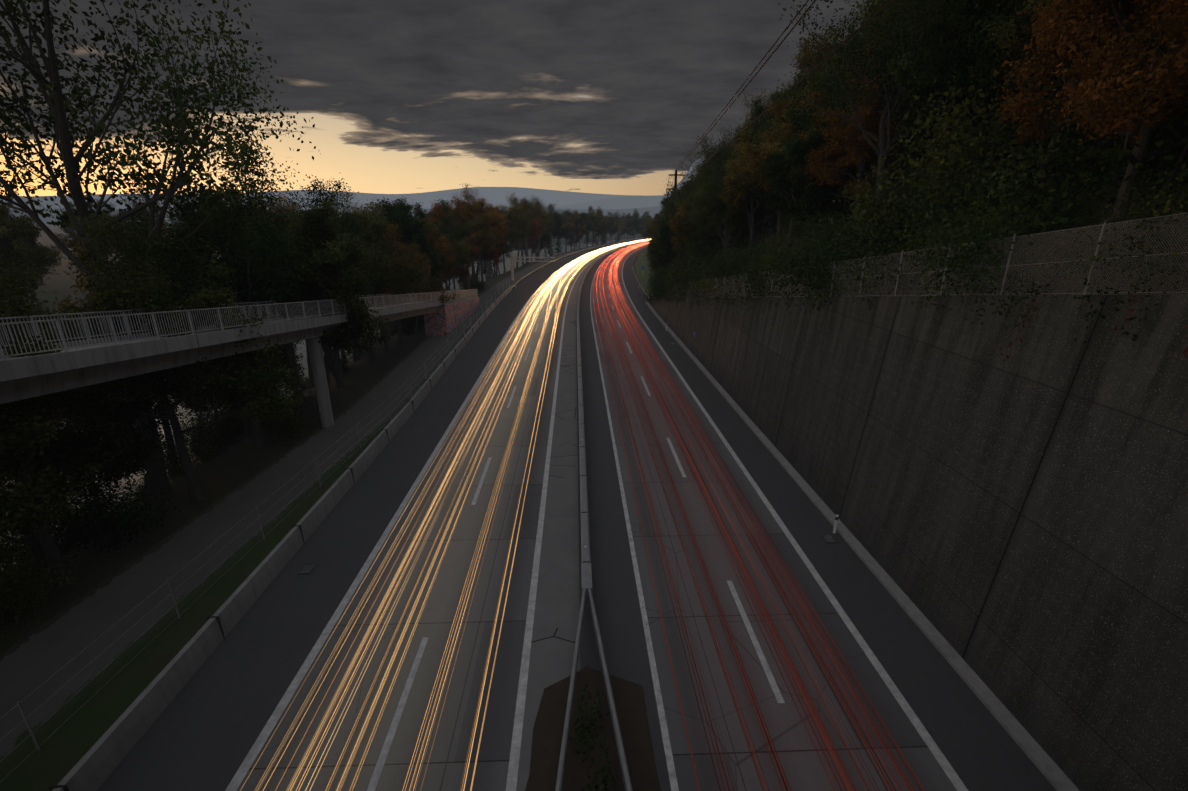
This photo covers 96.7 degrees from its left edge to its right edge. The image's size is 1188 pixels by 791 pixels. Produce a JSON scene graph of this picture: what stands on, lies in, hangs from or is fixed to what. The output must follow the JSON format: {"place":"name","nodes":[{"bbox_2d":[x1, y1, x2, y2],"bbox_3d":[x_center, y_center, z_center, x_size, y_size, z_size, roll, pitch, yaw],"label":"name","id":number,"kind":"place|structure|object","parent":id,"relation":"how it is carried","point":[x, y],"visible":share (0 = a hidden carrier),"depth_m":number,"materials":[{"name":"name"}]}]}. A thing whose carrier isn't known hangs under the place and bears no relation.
{"place":"outdoors","nodes":[
{"label":"outdoors","id":0,"kind":"place"},
{"bbox_2d":[0,237,647,578],"bbox_3d":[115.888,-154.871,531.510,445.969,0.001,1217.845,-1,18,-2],"label":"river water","id":1,"kind":"structure","parent":0,"point":[303,346],"depth_m":81.40,"materials":[{"name":"grey liquid"}]},
{"bbox_2d":[0,196,666,209],"bbox_3d":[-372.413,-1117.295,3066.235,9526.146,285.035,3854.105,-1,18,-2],"label":"hills","id":2,"kind":"structure","parent":0,"point":[628,202],"depth_m":4854.73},
{"bbox_2d":[9,206,664,223],"bbox_3d":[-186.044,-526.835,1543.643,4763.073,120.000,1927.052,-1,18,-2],"label":"hills","id":3,"kind":"structure","parent":0,"point":[640,211],"depth_m":2433.78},
{"bbox_2d":[34,156,707,207],"bbox_3d":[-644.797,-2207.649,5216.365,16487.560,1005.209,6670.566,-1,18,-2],"label":"hills","id":4,"kind":"structure","parent":0,"point":[496,195],"depth_m":8234.75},
{"bbox_2d":[0,0,881,195],"label":"sky","id":5,"kind":"structure","parent":0,"point":[400,96],"materials":[{"name":"grey"}]},
{"bbox_2d":[0,61,1187,660],"bbox_3d":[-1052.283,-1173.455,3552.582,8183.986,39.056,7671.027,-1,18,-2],"label":"terrain","id":6,"kind":"structure","parent":0,"point":[224,475],"depth_m":29.47,"materials":[{"name":"green plant"}]},
{"bbox_2d":[0,204,62,329],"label":"tree","id":7,"kind":"object","parent":6,"relation":"on","point":[18,236],"visible":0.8,"depth_m":87.28,"materials":[{"name":"green plant"}]},
{"bbox_2d":[0,546,88,636],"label":"bush","id":8,"kind":"object","parent":6,"relation":"on","point":[11,599],"visible":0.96,"depth_m":20.94,"materials":[{"name":"green plant"}]},
{"bbox_2d":[0,501,102,579],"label":"bush","id":9,"kind":"object","parent":6,"relation":"on","point":[61,549],"visible":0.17,"depth_m":27.80,"materials":[{"name":"green plant"}]},
{"bbox_2d":[0,377,145,538],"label":"tree","id":10,"kind":"object","parent":6,"relation":"on","point":[56,423],"visible":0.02,"depth_m":27.72,"materials":[{"name":"green plant"}]},
{"bbox_2d":[0,249,146,576],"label":"tree","id":11,"kind":"object","parent":6,"relation":"on","point":[26,313],"visible":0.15,"depth_m":25.24,"materials":[{"name":"green plant"}]},
{"bbox_2d":[0,276,174,590],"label":"tree","id":12,"kind":"object","parent":6,"relation":"on","point":[75,460],"visible":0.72,"depth_m":20.12,"materials":[{"name":"green plant"}]},
{"bbox_2d":[2,469,187,580],"bbox_3d":[-24.318,5.905,25.565,7.575,5.099,5.976,-17,25,-34],"label":"bush","id":13,"kind":"object","parent":6,"relation":"on","point":[108,532],"visible":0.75,"depth_m":25.75,"materials":[{"name":"green plant"}]},
{"bbox_2d":[42,381,171,514],"bbox_3d":[-33.717,2.505,34.672,11.522,13.031,7.942,14,23,36],"label":"tree","id":14,"kind":"object","parent":6,"relation":"on","point":[136,440],"visible":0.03,"depth_m":34.23,"materials":[{"name":"green plant"}]},
{"bbox_2d":[51,222,203,480],"bbox_3d":[-30.326,-2.697,37.119,14.455,18.652,9.368,39,43,62],"label":"tree","id":15,"kind":"object","parent":6,"relation":"on","point":[89,265],"visible":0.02,"depth_m":32.87,"materials":[{"name":"green plant"}]},
{"bbox_2d":[93,187,170,249],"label":"tree","id":16,"kind":"object","parent":6,"relation":"on","point":[145,213],"visible":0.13,"depth_m":163.53,"materials":[{"name":"green plant"}]},
{"bbox_2d":[0,0,315,503],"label":"tree","id":17,"kind":"object","parent":6,"relation":"on","point":[57,101],"visible":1,"depth_m":27.69,"materials":[{"name":"green plant"}]},
{"bbox_2d":[23,203,306,502],"bbox_3d":[-22.055,-1.334,26.864,13.876,15.747,9.884,8,20,24],"label":"tree","id":18,"kind":"object","parent":6,"relation":"on","point":[204,375],"visible":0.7,"depth_m":26.18,"materials":[{"name":"green plant"}]},
{"bbox_2d":[138,427,217,483],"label":"bush","id":19,"kind":"object","parent":6,"relation":"on","point":[177,470],"visible":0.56,"depth_m":37.21,"materials":[{"name":"green plant"}]},
{"bbox_2d":[83,168,312,448],"bbox_3d":[-24.056,-4.717,33.502,10.808,18.260,11.022,17,25,42],"label":"tree","id":20,"kind":"object","parent":6,"relation":"on","point":[278,292],"visible":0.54,"depth_m":31.97,"materials":[{"name":"green plant"}]},
{"bbox_2d":[163,411,241,471],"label":"bush","id":21,"kind":"object","parent":6,"relation":"on","point":[213,445],"visible":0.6,"depth_m":39.37,"materials":[{"name":"green plant"}]},
{"bbox_2d":[167,256,277,438],"bbox_3d":[-27.322,-3.308,39.430,7.627,14.083,8.088,17,25,39],"label":"tree","id":22,"kind":"object","parent":6,"relation":"on","point":[248,355],"visible":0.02,"depth_m":39.34,"materials":[{"name":"green plant"}]},
{"bbox_2d":[0,295,479,427],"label":"footbridge","id":23,"kind":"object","parent":6,"relation":"on","point":[26,377],"depth_m":23.65,"materials":[{"name":"concrete"}]},
{"bbox_2d":[0,289,477,359],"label":"ramp railings","id":24,"kind":"object","parent":23,"relation":"on","point":[128,328],"visible":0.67,"depth_m":22.57,"materials":[{"name":"metal"}]},
{"bbox_2d":[0,282,509,777],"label":"fence posts","id":25,"kind":"object","parent":6,"relation":"on","point":[204,578],"visible":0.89,"depth_m":20.08,"materials":[{"name":"grey metal"}]},
{"bbox_2d":[229,375,319,446],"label":"bush","id":26,"kind":"object","parent":6,"relation":"on","point":[276,421],"visible":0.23,"depth_m":38.99,"materials":[{"name":"green plant"}]},
{"bbox_2d":[49,286,511,790],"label":"concrete barrier","id":27,"kind":"object","parent":6,"relation":"on","point":[96,765],"visible":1,"depth_m":19.03,"materials":[{"name":"grey concrete"}]},
{"bbox_2d":[161,133,401,408],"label":"tree","id":28,"kind":"object","parent":6,"relation":"on","point":[365,239],"visible":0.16,"depth_m":41.29,"materials":[{"name":"green plant"}]},
{"bbox_2d":[256,398,324,446],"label":"bush","id":29,"kind":"object","parent":6,"relation":"on","point":[288,432],"visible":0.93,"depth_m":36.71,"materials":[{"name":"green plant"}]},
{"bbox_2d":[222,172,388,377],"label":"tree","id":30,"kind":"object","parent":6,"relation":"on","point":[346,221],"visible":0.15,"depth_m":50.91,"materials":[{"name":"green plant"}]},
{"bbox_2d":[240,198,393,410],"bbox_3d":[-20.701,-6.275,40.457,8.962,16.603,10.894,-1,17,-3],"label":"tree","id":31,"kind":"object","parent":6,"relation":"on","point":[331,257],"visible":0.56,"depth_m":38.41,"materials":[{"name":"green plant"}]},
{"bbox_2d":[264,207,377,387],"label":"tree","id":32,"kind":"object","parent":6,"relation":"on","point":[339,381],"visible":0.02,"depth_m":48.95,"materials":[{"name":"green plant"}]},
{"bbox_2d":[266,178,390,362],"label":"tree","id":33,"kind":"object","parent":6,"relation":"on","point":[355,350],"visible":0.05,"depth_m":60.57,"materials":[{"name":"green plant"}]},
{"bbox_2d":[0,241,659,790],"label":"verge strips","id":34,"kind":"object","parent":6,"relation":"on","point":[32,665],"visible":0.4,"depth_m":21.06,"materials":[{"name":"green plant"}]},
{"bbox_2d":[327,199,437,362],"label":"tree","id":35,"kind":"object","parent":6,"relation":"on","point":[393,280],"visible":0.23,"depth_m":55.83,"materials":[{"name":"green plant"}]},
{"bbox_2d":[368,198,439,329],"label":"tree","id":36,"kind":"object","parent":6,"relation":"on","point":[410,229],"visible":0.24,"depth_m":72.42,"materials":[{"name":"green plant"}]},
{"bbox_2d":[377,221,458,343],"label":"tree","id":37,"kind":"object","parent":6,"relation":"on","point":[396,249],"visible":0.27,"depth_m":65.40,"materials":[{"name":"green plant"}]},
{"bbox_2d":[399,233,443,334],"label":"tree","id":38,"kind":"object","parent":6,"relation":"on","point":[434,256],"visible":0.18,"depth_m":69.06,"materials":[{"name":"green plant"}]},
{"bbox_2d":[394,218,455,279],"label":"tree","id":39,"kind":"object","parent":6,"relation":"on","point":[446,260],"visible":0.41,"depth_m":75.57,"materials":[{"name":"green plant"}]},
{"bbox_2d":[414,207,478,287],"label":"tree","id":40,"kind":"object","parent":6,"relation":"on","point":[445,222],"visible":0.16,"depth_m":89.17,"materials":[{"name":"green plant"}]},
{"bbox_2d":[424,218,475,291],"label":"tree","id":41,"kind":"object","parent":6,"relation":"on","point":[465,251],"visible":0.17,"depth_m":82.64,"materials":[{"name":"green plant"}]},
{"bbox_2d":[427,201,481,293],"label":"orange tree","id":42,"kind":"object","parent":6,"relation":"on","point":[464,273],"visible":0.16,"depth_m":92.84,"materials":[{"name":"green plant"}]},
{"bbox_2d":[426,194,501,295],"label":"tree","id":43,"kind":"object","parent":6,"relation":"on","point":[472,223],"visible":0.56,"depth_m":104.07,"materials":[{"name":"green plant"}]},
{"bbox_2d":[441,183,504,277],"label":"tree","id":44,"kind":"object","parent":6,"relation":"on","point":[459,205],"visible":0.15,"depth_m":114.53,"materials":[{"name":"green plant"}]},
{"bbox_2d":[460,196,505,284],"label":"tree","id":45,"kind":"object","parent":6,"relation":"on","point":[490,255],"visible":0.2,"depth_m":114.14,"materials":[{"name":"green plant"}]},
{"bbox_2d":[498,202,534,271],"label":"road tree","id":46,"kind":"object","parent":6,"relation":"on","point":[513,232],"visible":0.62,"depth_m":153.05,"materials":[{"name":"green plant"}]},
{"bbox_2d":[496,192,545,267],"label":"road tree","id":47,"kind":"object","parent":6,"relation":"on","point":[537,210],"visible":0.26,"depth_m":167.19,"materials":[{"name":"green plant"}]},
{"bbox_2d":[541,204,574,255],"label":"road tree","id":48,"kind":"object","parent":6,"relation":"on","point":[557,233],"visible":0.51,"depth_m":239.65,"materials":[{"name":"green plant"}]},
{"bbox_2d":[97,240,1056,790],"bbox_3d":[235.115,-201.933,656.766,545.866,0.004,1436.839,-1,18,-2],"label":"motorway surface","id":49,"kind":"object","parent":6,"relation":"on","point":[205,728],"visible":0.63,"depth_m":20.54,"materials":[{"name":"grey asphalt"}]},
{"bbox_2d":[240,239,649,790],"bbox_3d":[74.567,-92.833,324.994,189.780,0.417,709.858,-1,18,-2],"label":"light trails","id":50,"kind":"object","parent":49,"relation":"on","point":[390,667],"visible":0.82,"depth_m":19.30,"materials":[{"name":"yellow"}]},
{"bbox_2d":[525,666,660,790],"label":"soil bed","id":51,"kind":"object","parent":49,"relation":"on","point":[630,706],"depth_m":15.51,"materials":[{"name":"soil"}]},
{"bbox_2d":[569,684,619,790],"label":"median hedge","id":52,"kind":"object","parent":51,"relation":"on","point":[585,726],"visible":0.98,"depth_m":15.00,"materials":[{"name":"green plant"}]},
{"bbox_2d":[225,241,967,790],"bbox_3d":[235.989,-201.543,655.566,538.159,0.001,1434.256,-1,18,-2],"label":"lane markings","id":53,"kind":"object","parent":49,"relation":"on","point":[517,735],"visible":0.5,"depth_m":19.39,"materials":[{"name":"paint"}]},
{"bbox_2d":[555,241,647,790],"bbox_3d":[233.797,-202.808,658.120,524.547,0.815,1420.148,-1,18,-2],"label":"median guardrail","id":54,"kind":"object","parent":49,"relation":"on","point":[586,576],"visible":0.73,"depth_m":19.41,"materials":[{"name":"grey metal"}]},
{"bbox_2d":[593,243,924,790],"bbox_3d":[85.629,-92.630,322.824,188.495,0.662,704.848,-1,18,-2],"label":"taillight trails","id":55,"kind":"object","parent":49,"relation":"on","point":[741,518],"visible":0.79,"depth_m":18.84,"materials":[{"name":"red"}]},
{"bbox_2d":[645,301,1079,790],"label":"kerb wall","id":56,"kind":"structure","parent":49,"relation":"on","point":[1052,772],"depth_m":19.56,"materials":[{"name":"concrete"}]},
{"bbox_2d":[648,226,677,271],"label":"tree","id":57,"kind":"object","parent":6,"relation":"on","point":[660,255],"visible":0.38,"depth_m":90.33,"materials":[{"name":"green plant"}]},
{"bbox_2d":[664,170,682,202],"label":"power poles","id":58,"kind":"object","parent":6,"relation":"on","point":[675,175],"visible":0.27,"depth_m":107.24,"materials":[{"name":"grey wood"}]},
{"bbox_2d":[665,0,894,195],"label":"power lines","id":59,"kind":"object","parent":58,"relation":"attached to","point":[890,2],"visible":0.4,"depth_m":23.81,"materials":[{"name":"black metal"}]},
{"bbox_2d":[657,180,693,261],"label":"tree","id":60,"kind":"object","parent":6,"relation":"on","point":[666,233],"visible":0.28,"depth_m":85.45,"materials":[{"name":"green plant"}]},
{"bbox_2d":[668,187,722,254],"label":"tree","id":61,"kind":"object","parent":6,"relation":"on","point":[679,230],"visible":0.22,"depth_m":68.98,"materials":[{"name":"green plant"}]},
{"bbox_2d":[668,230,746,294],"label":"bush","id":62,"kind":"object","parent":6,"relation":"on","point":[699,260],"visible":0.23,"depth_m":62.66,"materials":[{"name":"green plant"}]},
{"bbox_2d":[680,178,748,254],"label":"tree","id":63,"kind":"object","parent":6,"relation":"on","point":[705,237],"visible":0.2,"depth_m":63.13,"materials":[{"name":"green plant"}]},
{"bbox_2d":[692,131,737,253],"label":"tree","id":64,"kind":"object","parent":6,"relation":"on","point":[717,162],"visible":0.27,"depth_m":56.22,"materials":[{"name":"green plant"}]},
{"bbox_2d":[684,165,764,255],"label":"tree","id":65,"kind":"object","parent":6,"relation":"on","point":[705,210],"visible":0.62,"depth_m":53.34,"materials":[{"name":"green plant"}]},
{"bbox_2d":[709,234,768,293],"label":"bush","id":66,"kind":"object","parent":6,"relation":"on","point":[722,266],"visible":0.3,"depth_m":51.30,"materials":[{"name":"green plant"}]},
{"bbox_2d":[719,232,783,295],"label":"bush","id":67,"kind":"object","parent":6,"relation":"on","point":[739,260],"visible":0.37,"depth_m":47.84,"materials":[{"name":"green plant"}]},
{"bbox_2d":[717,117,786,256],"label":"hill tree","id":68,"kind":"object","parent":6,"relation":"on","point":[740,188],"visible":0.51,"depth_m":48.95,"materials":[{"name":"green plant"}]},
{"bbox_2d":[732,90,788,214],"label":"hill tree","id":69,"kind":"object","parent":6,"relation":"on","point":[760,110],"visible":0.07,"depth_m":63.16,"materials":[{"name":"green plant"}]},
{"bbox_2d":[726,240,804,304],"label":"bush","id":70,"kind":"object","parent":6,"relation":"on","point":[752,279],"visible":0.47,"depth_m":41.25,"materials":[{"name":"green plant"}]},
{"bbox_2d":[740,105,799,247],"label":"tree","id":71,"kind":"object","parent":6,"relation":"on","point":[772,197],"visible":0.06,"depth_m":46.15,"materials":[{"name":"green plant"}]},
{"bbox_2d":[747,231,811,296],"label":"bush","id":72,"kind":"object","parent":6,"relation":"on","point":[771,242],"visible":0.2,"depth_m":39.39,"materials":[{"name":"green plant"}]},
{"bbox_2d":[731,84,844,256],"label":"hill tree","id":73,"kind":"object","parent":6,"relation":"on","point":[758,156],"visible":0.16,"depth_m":41.15,"materials":[{"name":"green plant"}]},
{"bbox_2d":[754,25,846,219],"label":"tree","id":74,"kind":"object","parent":6,"relation":"on","point":[776,108],"visible":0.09,"depth_m":47.52,"materials":[{"name":"green plant"}]},
{"bbox_2d":[741,205,887,313],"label":"bush","id":75,"kind":"object","parent":6,"relation":"on","point":[792,265],"visible":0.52,"depth_m":32.05,"materials":[{"name":"green plant"}]},
{"bbox_2d":[760,104,872,254],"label":"hill tree","id":76,"kind":"object","parent":6,"relation":"on","point":[793,159],"visible":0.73,"depth_m":36.09,"materials":[{"name":"green plant"}]},
{"bbox_2d":[796,190,875,254],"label":"bush","id":77,"kind":"object","parent":6,"relation":"on","point":[826,215],"visible":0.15,"depth_m":36.02,"materials":[{"name":"green plant"}]},
{"bbox_2d":[785,29,892,216],"bbox_3d":[18.078,-18.562,38.704,7.809,13.722,7.493,1,19,10],"label":"tree","id":78,"kind":"object","parent":6,"relation":"on","point":[795,112],"visible":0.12,"depth_m":36.60,"materials":[{"name":"green plant"}]},
{"bbox_2d":[799,234,879,299],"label":"bush","id":79,"kind":"object","parent":6,"relation":"on","point":[822,273],"visible":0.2,"depth_m":30.63,"materials":[{"name":"green plant"}]},
{"bbox_2d":[786,40,922,220],"bbox_3d":[16.841,-15.502,33.590,7.572,12.754,11.438,2,18,5],"label":"tree","id":80,"kind":"object","parent":6,"relation":"on","point":[821,170],"visible":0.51,"depth_m":32.18,"materials":[{"name":"green plant"}]},
{"bbox_2d":[802,185,952,306],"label":"bush","id":81,"kind":"object","parent":6,"relation":"on","point":[885,248],"visible":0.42,"depth_m":25.64,"materials":[{"name":"green plant"}]},
{"bbox_2d":[778,0,978,271],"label":"tree","id":82,"kind":"object","parent":6,"relation":"on","point":[910,40],"visible":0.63,"depth_m":27.72,"materials":[{"name":"green plant"}]},
{"bbox_2d":[815,165,943,287],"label":"bush","id":83,"kind":"object","parent":6,"relation":"on","point":[851,233],"visible":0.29,"depth_m":28.08,"materials":[{"name":"green plant"}]},
{"bbox_2d":[843,0,971,192],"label":"hill tree","id":84,"kind":"object","parent":6,"relation":"on","point":[877,9],"visible":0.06,"depth_m":30.86,"materials":[{"name":"green plant"}]},
{"bbox_2d":[648,294,1187,790],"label":"retaining wall","id":85,"kind":"structure","parent":6,"relation":"on","point":[1016,524],"depth_m":16.46,"materials":[{"name":"concrete"}]},
{"bbox_2d":[647,270,1187,360],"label":"ivy","id":86,"kind":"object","parent":85,"relation":"on","point":[1082,297],"depth_m":17.00,"materials":[{"name":"green plant"}]},
{"bbox_2d":[886,207,989,279],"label":"bush","id":87,"kind":"object","parent":6,"relation":"on","point":[907,243],"visible":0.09,"depth_m":23.90,"materials":[{"name":"green plant"}]},
{"bbox_2d":[819,119,1064,274],"bbox_3d":[16.946,-9.434,25.432,10.469,7.520,9.215,-2,17,-11],"label":"bush","id":88,"kind":"object","parent":6,"relation":"on","point":[887,200],"visible":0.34,"depth_m":25.41,"materials":[{"name":"green plant"}]},
{"bbox_2d":[849,76,1053,181],"bbox_3d":[21.855,-16.950,32.337,11.421,7.971,10.429,-19,25,-40],"label":"bush","id":89,"kind":"object","parent":6,"relation":"on","point":[900,108],"visible":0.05,"depth_m":32.53,"materials":[{"name":"green plant"}]},
{"bbox_2d":[905,175,1049,277],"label":"bush","id":90,"kind":"object","parent":6,"relation":"on","point":[948,211],"visible":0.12,"depth_m":21.89,"materials":[{"name":"green plant"}]},
{"bbox_2d":[870,41,1091,186],"bbox_3d":[21.431,-15.797,28.777,13.740,8.626,11.502,5,20,15],"label":"bush","id":91,"kind":"object","parent":6,"relation":"on","point":[908,100],"visible":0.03,"depth_m":30.34,"materials":[{"name":"green plant"}]},
{"bbox_2d":[870,110,1121,275],"bbox_3d":[16.849,-7.994,21.494,8.861,6.410,8.966,-5,19,-5],"label":"bush","id":92,"kind":"object","parent":6,"relation":"on","point":[1006,176],"visible":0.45,"depth_m":20.78,"materials":[{"name":"green plant"}]},
{"bbox_2d":[891,164,1107,313],"bbox_3d":[15.297,-5.607,19.774,6.228,5.495,7.981,-18,26,-38],"label":"bush","id":93,"kind":"object","parent":6,"relation":"on","point":[1002,233],"visible":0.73,"depth_m":19.20,"materials":[{"name":"green plant"}]},
{"bbox_2d":[885,0,1126,226],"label":"hill tree","id":94,"kind":"object","parent":6,"relation":"on","point":[977,18],"visible":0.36,"depth_m":23.59,"materials":[{"name":"green plant"}]},
{"bbox_2d":[898,58,1125,228],"bbox_3d":[18.589,-10.585,22.417,9.809,7.286,9.104,2,17,10],"label":"bush","id":95,"kind":"object","parent":6,"relation":"on","point":[1010,139],"visible":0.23,"depth_m":21.45,"materials":[{"name":"green plant"}]},
{"bbox_2d":[883,49,1150,222],"bbox_3d":[18.582,-11.065,22.686,10.508,7.864,11.591,11,21,27],"label":"bush","id":96,"kind":"object","parent":6,"relation":"on","point":[941,137],"visible":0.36,"depth_m":22.68,"materials":[{"name":"green plant"}]},
{"bbox_2d":[965,209,1124,295],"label":"bush","id":97,"kind":"object","parent":6,"relation":"on","point":[1050,267],"visible":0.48,"depth_m":17.92,"materials":[{"name":"green plant"}]},
{"bbox_2d":[944,1,1187,245],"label":"bush","id":98,"kind":"object","parent":6,"relation":"on","point":[1156,163],"visible":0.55,"depth_m":16.68,"materials":[{"name":"green plant"}]},
{"bbox_2d":[985,0,1181,208],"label":"tree","id":99,"kind":"object","parent":6,"relation":"on","point":[1013,43],"visible":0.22,"depth_m":20.22,"materials":[{"name":"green plant"}]},
{"bbox_2d":[981,0,1187,275],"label":"tree","id":100,"kind":"object","parent":6,"relation":"on","point":[1087,36],"visible":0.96,"depth_m":14.07,"materials":[{"name":"orange plant"}]},
{"bbox_2d":[1048,175,1187,288],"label":"bush","id":101,"kind":"object","parent":6,"relation":"on","point":[1129,222],"visible":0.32,"depth_m":15.18,"materials":[{"name":"green plant"}]},
{"bbox_2d":[1056,168,1187,294],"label":"bush","id":102,"kind":"object","parent":6,"relation":"on","point":[1147,252],"visible":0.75,"depth_m":14.03,"materials":[{"name":"green plant"}]},
{"bbox_2d":[1104,141,1187,261],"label":"bush","id":103,"kind":"object","parent":6,"relation":"on","point":[1166,209],"visible":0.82,"depth_m":13.58,"materials":[{"name":"green plant"}]},
{"bbox_2d":[650,213,1187,298],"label":"chain-link fence","id":104,"kind":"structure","parent":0,"point":[1043,261],"depth_m":16.73,"materials":[{"name":"grey metal"}]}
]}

